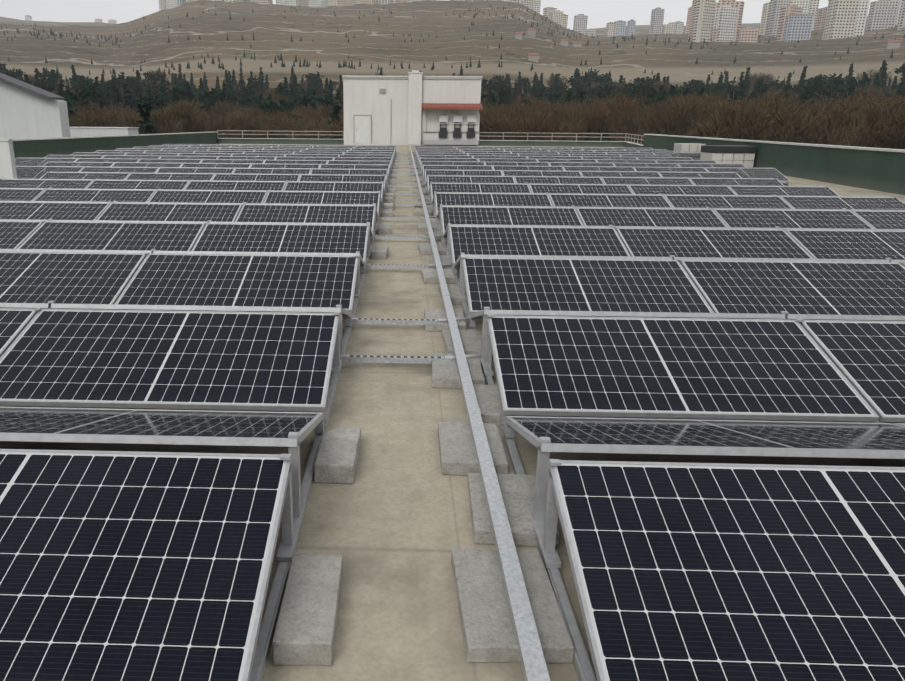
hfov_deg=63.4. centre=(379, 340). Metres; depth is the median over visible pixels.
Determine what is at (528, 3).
town block
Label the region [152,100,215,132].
bare tree
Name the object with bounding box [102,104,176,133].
bare tree
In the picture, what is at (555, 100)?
conifer
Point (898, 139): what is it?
bare tree
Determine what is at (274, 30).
terrain
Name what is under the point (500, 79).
pine
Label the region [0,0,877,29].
sky
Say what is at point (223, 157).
solar table
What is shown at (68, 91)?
conifer
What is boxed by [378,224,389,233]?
ballast block
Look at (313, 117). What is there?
bare tree
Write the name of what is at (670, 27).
town block
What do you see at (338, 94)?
conifer
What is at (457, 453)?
ballast slab
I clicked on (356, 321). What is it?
cross strut
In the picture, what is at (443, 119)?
inverter
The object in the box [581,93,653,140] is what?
bare tree
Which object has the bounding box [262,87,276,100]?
bare tree
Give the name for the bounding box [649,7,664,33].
town block
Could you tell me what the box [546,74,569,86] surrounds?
bare tree
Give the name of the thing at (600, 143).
railing
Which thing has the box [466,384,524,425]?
ballast slab
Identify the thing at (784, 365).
solar table
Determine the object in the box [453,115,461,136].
inverter
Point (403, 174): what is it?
cross strut
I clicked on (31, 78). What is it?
bare tree
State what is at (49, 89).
pine
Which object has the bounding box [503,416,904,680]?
solar table
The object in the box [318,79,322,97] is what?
conifer
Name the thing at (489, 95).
conifer
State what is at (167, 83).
pine
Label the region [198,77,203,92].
conifer
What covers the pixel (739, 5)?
town block
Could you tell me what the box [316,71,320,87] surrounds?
conifer
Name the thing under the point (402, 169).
cross strut
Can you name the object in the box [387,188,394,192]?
ballast block
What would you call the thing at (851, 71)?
conifer
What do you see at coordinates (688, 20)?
town block
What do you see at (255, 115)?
bare tree
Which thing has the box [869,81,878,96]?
conifer
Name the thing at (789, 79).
conifer
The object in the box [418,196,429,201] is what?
ballast slab
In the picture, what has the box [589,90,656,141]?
bare tree
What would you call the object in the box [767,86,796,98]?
bare tree
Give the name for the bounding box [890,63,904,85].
pine
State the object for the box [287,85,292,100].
conifer
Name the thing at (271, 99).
conifer
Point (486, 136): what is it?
bare tree
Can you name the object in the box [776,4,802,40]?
town block
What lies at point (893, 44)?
village house
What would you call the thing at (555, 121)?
bare tree
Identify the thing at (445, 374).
ballast slab
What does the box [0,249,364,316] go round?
solar table
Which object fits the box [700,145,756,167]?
rooftop unit
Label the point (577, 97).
conifer
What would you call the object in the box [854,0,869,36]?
town block
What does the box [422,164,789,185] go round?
solar table
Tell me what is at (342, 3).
town block
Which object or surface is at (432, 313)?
ballast slab
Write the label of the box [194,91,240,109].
pine
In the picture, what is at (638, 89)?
conifer
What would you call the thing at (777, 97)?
bare tree
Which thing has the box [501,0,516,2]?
town block
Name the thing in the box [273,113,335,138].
bare tree
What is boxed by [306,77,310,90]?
conifer
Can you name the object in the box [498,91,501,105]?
conifer
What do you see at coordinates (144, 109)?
conifer
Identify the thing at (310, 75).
pine
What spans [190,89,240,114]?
bush
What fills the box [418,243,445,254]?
ballast slab
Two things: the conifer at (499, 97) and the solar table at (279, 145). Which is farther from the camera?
the conifer at (499, 97)
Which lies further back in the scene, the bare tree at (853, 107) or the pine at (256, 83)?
the pine at (256, 83)
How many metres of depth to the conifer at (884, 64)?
312.00 m
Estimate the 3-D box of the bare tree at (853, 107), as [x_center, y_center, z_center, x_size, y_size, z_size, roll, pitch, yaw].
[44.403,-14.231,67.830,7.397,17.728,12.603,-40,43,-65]
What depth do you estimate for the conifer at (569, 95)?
174.81 m
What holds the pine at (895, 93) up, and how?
on the terrain
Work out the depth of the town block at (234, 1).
1078.27 m
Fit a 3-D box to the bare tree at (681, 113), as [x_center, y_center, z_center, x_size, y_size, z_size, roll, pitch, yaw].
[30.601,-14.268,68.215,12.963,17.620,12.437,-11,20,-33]
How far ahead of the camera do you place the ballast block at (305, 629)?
2.57 m
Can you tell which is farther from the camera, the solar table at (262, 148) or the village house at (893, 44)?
the village house at (893, 44)
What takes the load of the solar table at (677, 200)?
on the roof deck
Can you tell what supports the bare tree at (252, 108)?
on the terrain
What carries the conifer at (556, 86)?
on the terrain
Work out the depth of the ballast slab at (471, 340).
5.86 m
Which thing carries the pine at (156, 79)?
on the terrain
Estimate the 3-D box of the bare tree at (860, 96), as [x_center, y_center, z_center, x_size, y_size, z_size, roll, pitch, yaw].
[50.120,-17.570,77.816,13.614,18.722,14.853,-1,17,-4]
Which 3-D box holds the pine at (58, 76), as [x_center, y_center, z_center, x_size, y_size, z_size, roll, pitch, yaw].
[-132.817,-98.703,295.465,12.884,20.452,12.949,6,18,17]
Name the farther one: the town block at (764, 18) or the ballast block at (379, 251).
the town block at (764, 18)
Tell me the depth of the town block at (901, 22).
827.13 m
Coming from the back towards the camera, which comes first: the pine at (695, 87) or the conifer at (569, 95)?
the pine at (695, 87)
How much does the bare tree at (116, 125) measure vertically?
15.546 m
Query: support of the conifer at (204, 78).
on the terrain
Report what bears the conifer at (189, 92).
on the terrain
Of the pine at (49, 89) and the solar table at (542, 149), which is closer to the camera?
the solar table at (542, 149)
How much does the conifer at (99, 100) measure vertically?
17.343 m
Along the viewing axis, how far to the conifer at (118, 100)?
160.08 m
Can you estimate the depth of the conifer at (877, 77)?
254.09 m
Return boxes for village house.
[515,31,524,40]
[525,28,535,36]
[527,53,538,62]
[558,39,568,45]
[572,41,581,47]
[887,40,901,49]
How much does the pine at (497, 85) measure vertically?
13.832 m
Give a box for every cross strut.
[340,354,481,363]
[352,317,473,324]
[366,264,452,268]
[374,235,441,239]
[379,217,435,219]
[382,203,430,205]
[385,193,427,195]
[387,185,424,186]
[389,179,414,180]
[390,173,420,174]
[391,169,419,170]
[393,162,417,163]
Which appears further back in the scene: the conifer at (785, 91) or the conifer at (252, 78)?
the conifer at (252, 78)
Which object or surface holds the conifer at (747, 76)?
on the terrain
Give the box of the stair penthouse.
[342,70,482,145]
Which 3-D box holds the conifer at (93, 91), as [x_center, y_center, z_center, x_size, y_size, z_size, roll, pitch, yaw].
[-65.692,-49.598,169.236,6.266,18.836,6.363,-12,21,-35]
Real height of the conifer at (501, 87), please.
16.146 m
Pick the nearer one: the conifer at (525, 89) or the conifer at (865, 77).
the conifer at (525, 89)
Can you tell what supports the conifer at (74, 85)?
on the terrain
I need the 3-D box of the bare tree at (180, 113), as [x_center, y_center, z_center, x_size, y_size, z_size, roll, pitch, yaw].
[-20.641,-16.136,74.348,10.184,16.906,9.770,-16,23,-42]
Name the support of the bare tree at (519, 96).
on the terrain
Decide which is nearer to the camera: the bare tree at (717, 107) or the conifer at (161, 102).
the bare tree at (717, 107)
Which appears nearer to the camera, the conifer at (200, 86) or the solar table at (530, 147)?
the solar table at (530, 147)
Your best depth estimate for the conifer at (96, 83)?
220.86 m
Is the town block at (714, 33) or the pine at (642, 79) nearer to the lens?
the pine at (642, 79)
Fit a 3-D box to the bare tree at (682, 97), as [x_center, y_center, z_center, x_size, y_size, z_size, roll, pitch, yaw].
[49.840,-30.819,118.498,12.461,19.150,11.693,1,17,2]
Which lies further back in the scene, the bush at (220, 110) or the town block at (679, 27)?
the town block at (679, 27)
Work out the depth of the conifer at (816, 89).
203.57 m
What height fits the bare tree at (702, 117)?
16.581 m
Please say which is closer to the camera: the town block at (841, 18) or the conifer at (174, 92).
the conifer at (174, 92)
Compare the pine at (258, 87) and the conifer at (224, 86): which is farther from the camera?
the pine at (258, 87)
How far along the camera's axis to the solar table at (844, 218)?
11.34 m
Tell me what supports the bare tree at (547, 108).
on the terrain
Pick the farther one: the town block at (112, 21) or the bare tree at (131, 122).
the town block at (112, 21)
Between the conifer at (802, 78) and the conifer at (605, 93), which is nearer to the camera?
the conifer at (605, 93)
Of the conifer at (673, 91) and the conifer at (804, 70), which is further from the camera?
the conifer at (804, 70)
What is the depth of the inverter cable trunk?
54.79 m
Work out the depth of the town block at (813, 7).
944.15 m
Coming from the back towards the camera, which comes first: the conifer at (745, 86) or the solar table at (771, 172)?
the conifer at (745, 86)
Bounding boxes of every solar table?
[0,178,384,206]
[0,188,381,221]
[0,201,377,241]
[0,219,372,273]
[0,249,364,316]
[0,301,351,431]
[0,407,324,680]
[15,157,390,175]
[16,166,388,184]
[40,171,386,192]
[43,161,389,178]
[45,154,391,168]
[72,152,392,164]
[96,150,393,161]
[116,148,394,157]
[133,146,394,158]
[148,145,395,154]
[163,144,395,150]
[414,146,652,152]
[415,147,666,153]
[415,149,673,155]
[416,150,700,159]
[417,153,671,163]
[418,155,692,165]
[419,157,717,168]
[420,161,745,175]
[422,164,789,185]
[423,169,741,185]
[425,175,784,195]
[428,182,839,205]
[432,191,904,217]
[436,204,904,242]
[443,223,904,271]
[453,253,904,326]
[469,307,904,434]
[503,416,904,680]
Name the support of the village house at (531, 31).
on the terrain
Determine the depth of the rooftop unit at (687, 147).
33.46 m
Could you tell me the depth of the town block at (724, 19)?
846.72 m
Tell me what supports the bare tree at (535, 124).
on the terrain
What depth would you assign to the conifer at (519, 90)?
359.41 m
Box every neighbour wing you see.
[0,73,70,138]
[70,127,138,136]
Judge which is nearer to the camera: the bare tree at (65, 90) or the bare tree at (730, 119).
the bare tree at (730, 119)
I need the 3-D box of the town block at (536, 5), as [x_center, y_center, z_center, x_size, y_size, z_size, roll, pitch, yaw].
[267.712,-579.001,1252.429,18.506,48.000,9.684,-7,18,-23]
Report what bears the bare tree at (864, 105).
on the terrain
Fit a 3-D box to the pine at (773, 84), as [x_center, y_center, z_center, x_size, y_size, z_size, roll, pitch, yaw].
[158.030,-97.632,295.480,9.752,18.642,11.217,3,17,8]
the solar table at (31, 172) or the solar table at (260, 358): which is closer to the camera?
the solar table at (260, 358)
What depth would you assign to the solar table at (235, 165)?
22.73 m
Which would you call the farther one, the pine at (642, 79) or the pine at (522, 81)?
the pine at (522, 81)
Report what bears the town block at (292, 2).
on the terrain
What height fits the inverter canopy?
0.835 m
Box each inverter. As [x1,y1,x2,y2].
[439,115,447,136]
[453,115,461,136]
[466,115,475,136]
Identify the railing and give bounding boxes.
[217,130,343,144]
[479,132,643,147]
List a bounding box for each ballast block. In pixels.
[272,554,342,665]
[314,427,360,483]
[371,245,388,258]
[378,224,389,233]
[382,209,392,216]
[383,203,393,210]
[384,197,392,202]
[385,193,393,198]
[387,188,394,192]
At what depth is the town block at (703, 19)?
806.87 m
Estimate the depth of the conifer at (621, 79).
278.04 m
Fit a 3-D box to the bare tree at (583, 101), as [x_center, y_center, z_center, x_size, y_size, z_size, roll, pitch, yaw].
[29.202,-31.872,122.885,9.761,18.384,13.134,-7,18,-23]
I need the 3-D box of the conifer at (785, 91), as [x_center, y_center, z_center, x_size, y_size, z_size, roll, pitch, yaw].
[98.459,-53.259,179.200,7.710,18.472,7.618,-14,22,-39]
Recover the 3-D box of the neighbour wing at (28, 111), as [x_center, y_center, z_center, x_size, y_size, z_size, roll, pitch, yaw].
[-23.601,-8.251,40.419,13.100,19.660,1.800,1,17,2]
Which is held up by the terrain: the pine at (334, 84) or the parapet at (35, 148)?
the pine at (334, 84)
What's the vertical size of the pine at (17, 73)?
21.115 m
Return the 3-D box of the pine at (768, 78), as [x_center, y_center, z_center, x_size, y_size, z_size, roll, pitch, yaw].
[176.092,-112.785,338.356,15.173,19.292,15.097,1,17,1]
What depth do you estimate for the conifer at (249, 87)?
245.64 m
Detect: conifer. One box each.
[23,74,31,83]
[32,68,40,86]
[46,74,53,91]
[51,69,58,91]
[56,83,63,96]
[61,90,117,121]
[64,85,70,100]
[68,92,79,115]
[70,64,75,86]
[72,81,76,91]
[81,78,85,87]
[83,87,91,108]
[86,79,89,87]
[90,84,96,101]
[92,76,100,94]
[96,97,104,111]
[109,76,117,94]
[110,81,115,99]
[115,88,124,108]
[117,74,122,87]
[122,82,135,113]
[122,87,134,112]
[128,99,134,112]
[134,70,144,109]
[137,102,161,133]
[157,99,165,109]
[158,76,164,91]
[160,85,165,95]
[170,88,178,104]
[178,64,182,77]
[187,85,191,100]
[190,73,195,92]
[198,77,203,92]
[203,72,209,89]
[208,88,219,125]
[210,93,219,119]
[214,76,220,90]
[222,70,227,89]
[222,80,226,91]
[226,71,234,91]
[231,70,238,89]
[238,66,245,88]
[240,80,244,91]
[240,98,245,106]
[246,78,253,99]
[250,71,256,96]
[257,67,264,84]
[260,83,264,100]
[264,74,269,88]
[266,104,274,119]
[267,94,273,108]
[279,82,283,96]
[282,77,289,99]
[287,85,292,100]
[288,66,298,94]
[292,74,300,93]
[293,78,298,93]
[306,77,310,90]
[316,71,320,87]
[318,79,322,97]
[325,103,341,138]
[327,79,334,97]
[336,88,340,104]
[338,75,342,93]
[485,88,491,104]
[485,92,496,108]
[486,79,492,91]
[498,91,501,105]
[499,80,504,91]
[500,90,507,106]
[505,74,510,100]
[505,89,508,104]
[507,85,512,106]
[513,80,518,101]
[517,72,523,95]
[523,83,527,99]
[531,72,537,94]
[537,90,544,103]
[539,73,543,84]
[551,94,560,105]
[552,74,559,93]
[559,82,563,99]
[563,89,574,106]
[566,89,573,105]
[575,89,579,100]
[579,91,586,107]
[603,86,608,98]
[606,85,611,97]
[619,75,622,91]
[630,89,635,100]
[636,85,641,99]
[650,89,657,131]
[657,85,664,95]
[669,86,677,93]
[706,75,710,86]
[714,84,719,96]
[715,72,723,89]
[723,71,728,100]
[727,91,736,107]
[735,72,744,96]
[737,83,744,109]
[743,67,750,94]
[743,79,748,95]
[750,91,755,105]
[752,81,758,91]
[756,79,762,98]
[758,84,767,98]
[780,85,790,104]
[785,73,791,90]
[789,84,795,100]
[796,72,803,89]
[799,66,807,83]
[801,87,810,103]
[813,79,820,99]
[845,63,853,93]
[848,83,854,99]
[861,74,868,99]
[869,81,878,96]
[870,60,887,92]
[870,72,879,92]
[879,67,888,95]
[889,76,897,98]
[895,81,904,99]
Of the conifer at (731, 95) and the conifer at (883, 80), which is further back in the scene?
the conifer at (883, 80)
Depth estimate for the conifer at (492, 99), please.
150.83 m
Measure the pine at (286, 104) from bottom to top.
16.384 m
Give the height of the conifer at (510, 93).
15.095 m
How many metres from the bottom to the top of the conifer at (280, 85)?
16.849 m
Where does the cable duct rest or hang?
on the roof deck
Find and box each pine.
[0,68,30,80]
[33,70,67,89]
[33,84,53,91]
[66,74,93,93]
[100,80,121,87]
[118,75,146,95]
[141,71,160,81]
[147,92,183,110]
[162,79,185,86]
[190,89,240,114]
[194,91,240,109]
[229,94,276,114]
[253,76,263,100]
[254,84,264,94]
[255,97,290,114]
[274,99,299,110]
[294,88,318,99]
[297,94,339,114]
[303,73,323,81]
[305,97,342,110]
[317,87,333,94]
[328,82,338,91]
[481,78,492,91]
[487,81,507,96]
[492,74,504,80]
[492,76,509,93]
[514,78,531,91]
[528,85,548,97]
[536,90,565,102]
[558,84,568,94]
[563,76,593,96]
[580,69,599,80]
[586,80,616,103]
[587,73,611,81]
[587,75,618,86]
[617,82,657,98]
[630,76,657,85]
[657,90,677,108]
[669,86,714,99]
[677,83,702,94]
[682,79,705,87]
[707,83,723,93]
[717,77,739,97]
[749,76,774,88]
[764,77,786,94]
[790,77,828,98]
[815,73,836,84]
[819,76,870,101]
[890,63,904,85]
[891,86,904,97]
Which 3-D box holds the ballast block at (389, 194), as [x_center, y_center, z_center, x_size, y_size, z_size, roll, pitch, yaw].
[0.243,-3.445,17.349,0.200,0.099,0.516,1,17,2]
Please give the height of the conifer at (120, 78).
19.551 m
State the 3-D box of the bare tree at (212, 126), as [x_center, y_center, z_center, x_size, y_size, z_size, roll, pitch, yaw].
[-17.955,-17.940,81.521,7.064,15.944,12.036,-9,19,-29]
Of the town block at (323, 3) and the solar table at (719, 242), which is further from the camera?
the town block at (323, 3)
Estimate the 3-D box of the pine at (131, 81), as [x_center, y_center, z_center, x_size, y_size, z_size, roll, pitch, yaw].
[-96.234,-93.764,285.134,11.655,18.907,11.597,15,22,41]
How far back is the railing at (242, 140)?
56.18 m
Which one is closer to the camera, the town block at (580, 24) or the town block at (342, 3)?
the town block at (342, 3)
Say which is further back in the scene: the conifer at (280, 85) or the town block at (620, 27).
the town block at (620, 27)
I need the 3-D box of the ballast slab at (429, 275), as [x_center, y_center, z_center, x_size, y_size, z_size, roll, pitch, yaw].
[0.678,-0.751,8.466,0.360,0.078,0.523,0,17,-1]
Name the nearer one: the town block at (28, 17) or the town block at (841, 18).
the town block at (841, 18)
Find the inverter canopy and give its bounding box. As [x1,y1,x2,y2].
[422,103,482,112]
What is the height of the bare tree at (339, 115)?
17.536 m
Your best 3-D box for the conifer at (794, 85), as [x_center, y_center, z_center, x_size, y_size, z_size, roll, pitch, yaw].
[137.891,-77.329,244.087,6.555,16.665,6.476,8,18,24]
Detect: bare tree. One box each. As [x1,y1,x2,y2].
[25,72,45,84]
[52,87,81,98]
[68,96,138,131]
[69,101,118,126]
[69,111,130,126]
[98,101,138,123]
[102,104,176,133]
[130,95,230,143]
[135,94,215,125]
[149,69,167,82]
[152,84,177,96]
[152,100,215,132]
[184,111,246,137]
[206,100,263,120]
[207,104,273,137]
[225,109,274,137]
[237,105,272,117]
[244,107,317,138]
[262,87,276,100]
[270,109,329,135]
[271,92,288,103]
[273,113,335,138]
[284,101,343,119]
[293,115,343,138]
[306,101,342,115]
[320,111,343,138]
[324,105,343,126]
[479,98,523,139]
[479,100,597,140]
[480,90,496,105]
[488,95,557,115]
[497,93,595,139]
[501,99,590,140]
[513,92,540,105]
[523,103,607,140]
[541,95,592,112]
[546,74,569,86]
[552,99,630,140]
[555,119,615,140]
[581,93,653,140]
[585,95,649,136]
[587,80,623,95]
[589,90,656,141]
[603,96,701,142]
[618,91,782,143]
[652,80,672,91]
[660,90,710,104]
[662,91,732,124]
[671,87,726,114]
[681,104,776,140]
[682,108,739,128]
[687,92,777,130]
[695,97,759,123]
[697,91,879,147]
[735,71,775,93]
[737,85,904,148]
[737,89,806,130]
[744,89,901,146]
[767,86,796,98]
[776,93,904,148]
[811,89,903,121]
[825,88,897,122]
[847,104,904,148]
[855,67,893,92]
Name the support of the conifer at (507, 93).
on the terrain
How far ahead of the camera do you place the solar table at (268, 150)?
33.78 m
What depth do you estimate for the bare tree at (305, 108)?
125.14 m
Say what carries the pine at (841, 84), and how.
on the terrain
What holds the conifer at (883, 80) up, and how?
on the terrain
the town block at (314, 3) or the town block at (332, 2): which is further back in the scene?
the town block at (314, 3)
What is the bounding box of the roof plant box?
[0,139,16,178]
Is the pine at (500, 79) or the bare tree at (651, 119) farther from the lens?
the pine at (500, 79)
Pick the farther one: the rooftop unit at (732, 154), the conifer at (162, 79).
the conifer at (162, 79)
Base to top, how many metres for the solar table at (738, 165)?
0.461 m
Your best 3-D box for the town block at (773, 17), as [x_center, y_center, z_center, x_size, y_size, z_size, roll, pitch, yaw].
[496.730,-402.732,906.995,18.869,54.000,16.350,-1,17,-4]
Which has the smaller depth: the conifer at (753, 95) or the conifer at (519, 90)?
the conifer at (753, 95)
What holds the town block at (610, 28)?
on the terrain
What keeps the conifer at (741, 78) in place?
on the terrain
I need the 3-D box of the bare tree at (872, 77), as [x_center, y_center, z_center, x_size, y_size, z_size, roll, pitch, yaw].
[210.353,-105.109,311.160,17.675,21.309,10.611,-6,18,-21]
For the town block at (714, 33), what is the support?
on the terrain
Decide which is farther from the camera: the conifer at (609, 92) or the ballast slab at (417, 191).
the conifer at (609, 92)
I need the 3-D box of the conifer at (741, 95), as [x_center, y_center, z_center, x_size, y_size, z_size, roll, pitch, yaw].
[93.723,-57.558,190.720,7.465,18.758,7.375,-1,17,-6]
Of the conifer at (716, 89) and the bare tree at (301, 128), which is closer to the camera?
the bare tree at (301, 128)
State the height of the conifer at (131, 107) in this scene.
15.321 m
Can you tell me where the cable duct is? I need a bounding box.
[409,144,549,680]
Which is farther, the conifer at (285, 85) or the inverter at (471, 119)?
the conifer at (285, 85)
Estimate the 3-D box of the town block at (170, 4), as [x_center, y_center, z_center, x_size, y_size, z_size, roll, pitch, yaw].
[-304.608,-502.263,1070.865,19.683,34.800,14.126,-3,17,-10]
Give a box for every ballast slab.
[412,190,425,192]
[414,209,431,215]
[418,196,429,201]
[418,223,438,231]
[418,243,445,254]
[421,268,455,283]
[422,218,438,223]
[424,308,465,330]
[426,231,442,240]
[430,255,459,268]
[432,353,484,387]
[438,422,507,474]
[439,285,467,303]
[442,330,481,353]
[451,549,573,662]
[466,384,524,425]
[468,473,558,546]
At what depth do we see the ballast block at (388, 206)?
14.91 m
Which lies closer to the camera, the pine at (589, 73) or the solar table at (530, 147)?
the solar table at (530, 147)
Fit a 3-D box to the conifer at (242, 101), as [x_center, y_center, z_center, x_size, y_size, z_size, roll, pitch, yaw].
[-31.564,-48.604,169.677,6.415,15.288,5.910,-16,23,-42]
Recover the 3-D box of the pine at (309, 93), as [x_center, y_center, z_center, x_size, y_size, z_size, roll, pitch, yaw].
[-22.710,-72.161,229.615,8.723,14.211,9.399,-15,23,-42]
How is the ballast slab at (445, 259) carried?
on the roof deck
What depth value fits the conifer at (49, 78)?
262.32 m
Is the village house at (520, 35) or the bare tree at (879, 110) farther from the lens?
the village house at (520, 35)
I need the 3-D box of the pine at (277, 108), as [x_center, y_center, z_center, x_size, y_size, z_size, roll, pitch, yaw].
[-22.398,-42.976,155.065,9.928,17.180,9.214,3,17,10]
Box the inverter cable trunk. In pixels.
[423,131,477,144]
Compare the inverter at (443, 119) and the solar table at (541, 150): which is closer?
the solar table at (541, 150)
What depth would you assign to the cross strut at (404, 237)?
11.02 m
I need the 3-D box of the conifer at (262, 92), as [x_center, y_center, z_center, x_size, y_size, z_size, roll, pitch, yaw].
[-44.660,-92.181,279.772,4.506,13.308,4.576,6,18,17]
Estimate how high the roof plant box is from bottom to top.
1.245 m
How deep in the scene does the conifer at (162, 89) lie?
185.81 m
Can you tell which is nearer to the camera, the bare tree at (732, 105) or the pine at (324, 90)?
the bare tree at (732, 105)
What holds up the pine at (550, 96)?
on the terrain
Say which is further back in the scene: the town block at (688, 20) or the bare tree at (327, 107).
the town block at (688, 20)
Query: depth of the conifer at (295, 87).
279.66 m
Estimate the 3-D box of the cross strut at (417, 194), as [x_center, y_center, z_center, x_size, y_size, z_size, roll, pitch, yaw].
[0.666,-3.545,17.629,1.107,0.052,0.115,0,17,-2]
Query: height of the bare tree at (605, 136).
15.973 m
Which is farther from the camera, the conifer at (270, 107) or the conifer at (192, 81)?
the conifer at (192, 81)
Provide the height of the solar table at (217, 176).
0.461 m
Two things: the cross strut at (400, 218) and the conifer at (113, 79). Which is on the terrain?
the conifer at (113, 79)
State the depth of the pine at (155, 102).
155.70 m
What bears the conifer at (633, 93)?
on the terrain
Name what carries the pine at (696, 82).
on the terrain
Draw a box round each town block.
[25,15,31,20]
[108,20,116,23]
[159,0,163,10]
[166,0,176,9]
[177,0,185,6]
[223,0,238,2]
[259,0,272,4]
[276,0,285,4]
[286,0,298,5]
[300,0,307,6]
[308,0,320,7]
[321,0,326,6]
[328,0,337,5]
[338,0,354,6]
[359,0,374,3]
[376,0,390,3]
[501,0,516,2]
[517,0,532,9]
[533,0,540,13]
[543,7,556,18]
[550,10,562,25]
[562,14,567,27]
[573,14,587,34]
[587,28,596,35]
[606,22,614,35]
[614,20,626,35]
[626,19,635,35]
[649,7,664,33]
[664,22,676,33]
[673,21,683,33]
[685,6,691,33]
[688,0,696,34]
[688,28,717,42]
[692,0,715,42]
[712,5,737,41]
[715,0,743,41]
[736,27,758,42]
[759,2,769,35]
[765,0,790,36]
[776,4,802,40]
[782,13,813,41]
[790,0,809,14]
[808,0,818,29]
[815,7,827,29]
[822,0,859,39]
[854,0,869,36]
[866,0,899,30]
[878,0,904,24]
[897,3,904,29]
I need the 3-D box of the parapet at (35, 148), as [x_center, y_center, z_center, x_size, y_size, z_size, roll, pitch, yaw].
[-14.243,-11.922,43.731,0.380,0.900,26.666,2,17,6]
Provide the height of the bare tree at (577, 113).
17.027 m
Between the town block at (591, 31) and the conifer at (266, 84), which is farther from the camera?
the town block at (591, 31)
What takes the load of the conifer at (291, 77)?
on the terrain
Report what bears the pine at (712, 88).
on the terrain
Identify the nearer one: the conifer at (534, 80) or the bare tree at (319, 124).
the bare tree at (319, 124)
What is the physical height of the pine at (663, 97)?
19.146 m
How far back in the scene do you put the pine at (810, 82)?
235.53 m
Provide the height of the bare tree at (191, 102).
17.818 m
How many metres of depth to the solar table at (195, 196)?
13.82 m
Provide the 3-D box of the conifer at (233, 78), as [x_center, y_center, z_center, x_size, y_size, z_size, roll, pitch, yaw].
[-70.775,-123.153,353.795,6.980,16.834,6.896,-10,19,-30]
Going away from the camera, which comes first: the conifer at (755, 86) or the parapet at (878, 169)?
the parapet at (878, 169)
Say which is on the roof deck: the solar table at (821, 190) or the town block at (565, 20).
the solar table at (821, 190)
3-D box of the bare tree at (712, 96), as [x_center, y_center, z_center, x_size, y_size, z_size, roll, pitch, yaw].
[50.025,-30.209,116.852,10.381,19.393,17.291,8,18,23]
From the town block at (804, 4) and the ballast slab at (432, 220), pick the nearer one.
the ballast slab at (432, 220)
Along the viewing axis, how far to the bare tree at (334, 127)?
72.17 m
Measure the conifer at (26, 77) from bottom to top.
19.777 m
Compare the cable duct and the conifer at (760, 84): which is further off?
the conifer at (760, 84)
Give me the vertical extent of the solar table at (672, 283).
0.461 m
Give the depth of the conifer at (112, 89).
227.08 m
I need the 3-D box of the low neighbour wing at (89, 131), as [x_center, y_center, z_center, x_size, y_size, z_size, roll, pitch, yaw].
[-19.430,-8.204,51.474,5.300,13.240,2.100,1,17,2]
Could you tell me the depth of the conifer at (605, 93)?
223.11 m
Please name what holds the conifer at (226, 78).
on the terrain
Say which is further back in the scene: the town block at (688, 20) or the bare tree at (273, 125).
the town block at (688, 20)
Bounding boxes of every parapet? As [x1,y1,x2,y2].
[12,132,216,158]
[643,134,904,194]
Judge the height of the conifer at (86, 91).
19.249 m
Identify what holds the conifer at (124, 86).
on the terrain
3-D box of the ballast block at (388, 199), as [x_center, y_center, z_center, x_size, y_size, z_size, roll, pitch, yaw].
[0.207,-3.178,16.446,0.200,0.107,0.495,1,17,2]
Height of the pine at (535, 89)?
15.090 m
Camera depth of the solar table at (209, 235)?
9.29 m
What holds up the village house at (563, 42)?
on the terrain
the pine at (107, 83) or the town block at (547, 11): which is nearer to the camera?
the pine at (107, 83)
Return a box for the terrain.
[0,0,904,104]
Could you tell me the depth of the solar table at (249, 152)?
31.59 m
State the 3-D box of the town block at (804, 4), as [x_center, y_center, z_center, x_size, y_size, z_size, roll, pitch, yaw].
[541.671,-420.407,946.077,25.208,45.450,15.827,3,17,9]
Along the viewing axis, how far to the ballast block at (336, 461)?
3.76 m
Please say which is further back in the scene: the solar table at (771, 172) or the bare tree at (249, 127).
the bare tree at (249, 127)
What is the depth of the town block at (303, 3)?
1312.10 m
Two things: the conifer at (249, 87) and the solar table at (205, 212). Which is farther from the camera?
the conifer at (249, 87)
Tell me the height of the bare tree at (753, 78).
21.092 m
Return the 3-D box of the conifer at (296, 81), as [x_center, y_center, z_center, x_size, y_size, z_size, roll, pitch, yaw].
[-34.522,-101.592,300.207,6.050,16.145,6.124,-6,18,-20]
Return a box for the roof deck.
[0,144,904,680]
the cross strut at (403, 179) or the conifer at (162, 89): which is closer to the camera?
the cross strut at (403, 179)
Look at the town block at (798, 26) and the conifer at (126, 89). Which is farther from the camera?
the town block at (798, 26)
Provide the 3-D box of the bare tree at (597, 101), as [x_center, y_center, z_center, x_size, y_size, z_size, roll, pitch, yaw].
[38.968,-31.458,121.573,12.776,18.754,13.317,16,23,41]
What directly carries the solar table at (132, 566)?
on the roof deck
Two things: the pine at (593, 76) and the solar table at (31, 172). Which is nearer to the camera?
the solar table at (31, 172)
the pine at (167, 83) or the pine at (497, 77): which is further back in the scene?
the pine at (497, 77)
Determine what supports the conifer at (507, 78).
on the terrain
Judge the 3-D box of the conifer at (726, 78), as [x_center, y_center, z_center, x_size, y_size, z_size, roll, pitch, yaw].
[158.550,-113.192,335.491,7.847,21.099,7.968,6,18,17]
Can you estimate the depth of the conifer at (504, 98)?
162.37 m
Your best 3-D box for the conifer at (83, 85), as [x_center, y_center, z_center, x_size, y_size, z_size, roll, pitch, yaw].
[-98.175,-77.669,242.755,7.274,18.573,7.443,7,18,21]
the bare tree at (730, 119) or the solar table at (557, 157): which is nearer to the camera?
the solar table at (557, 157)

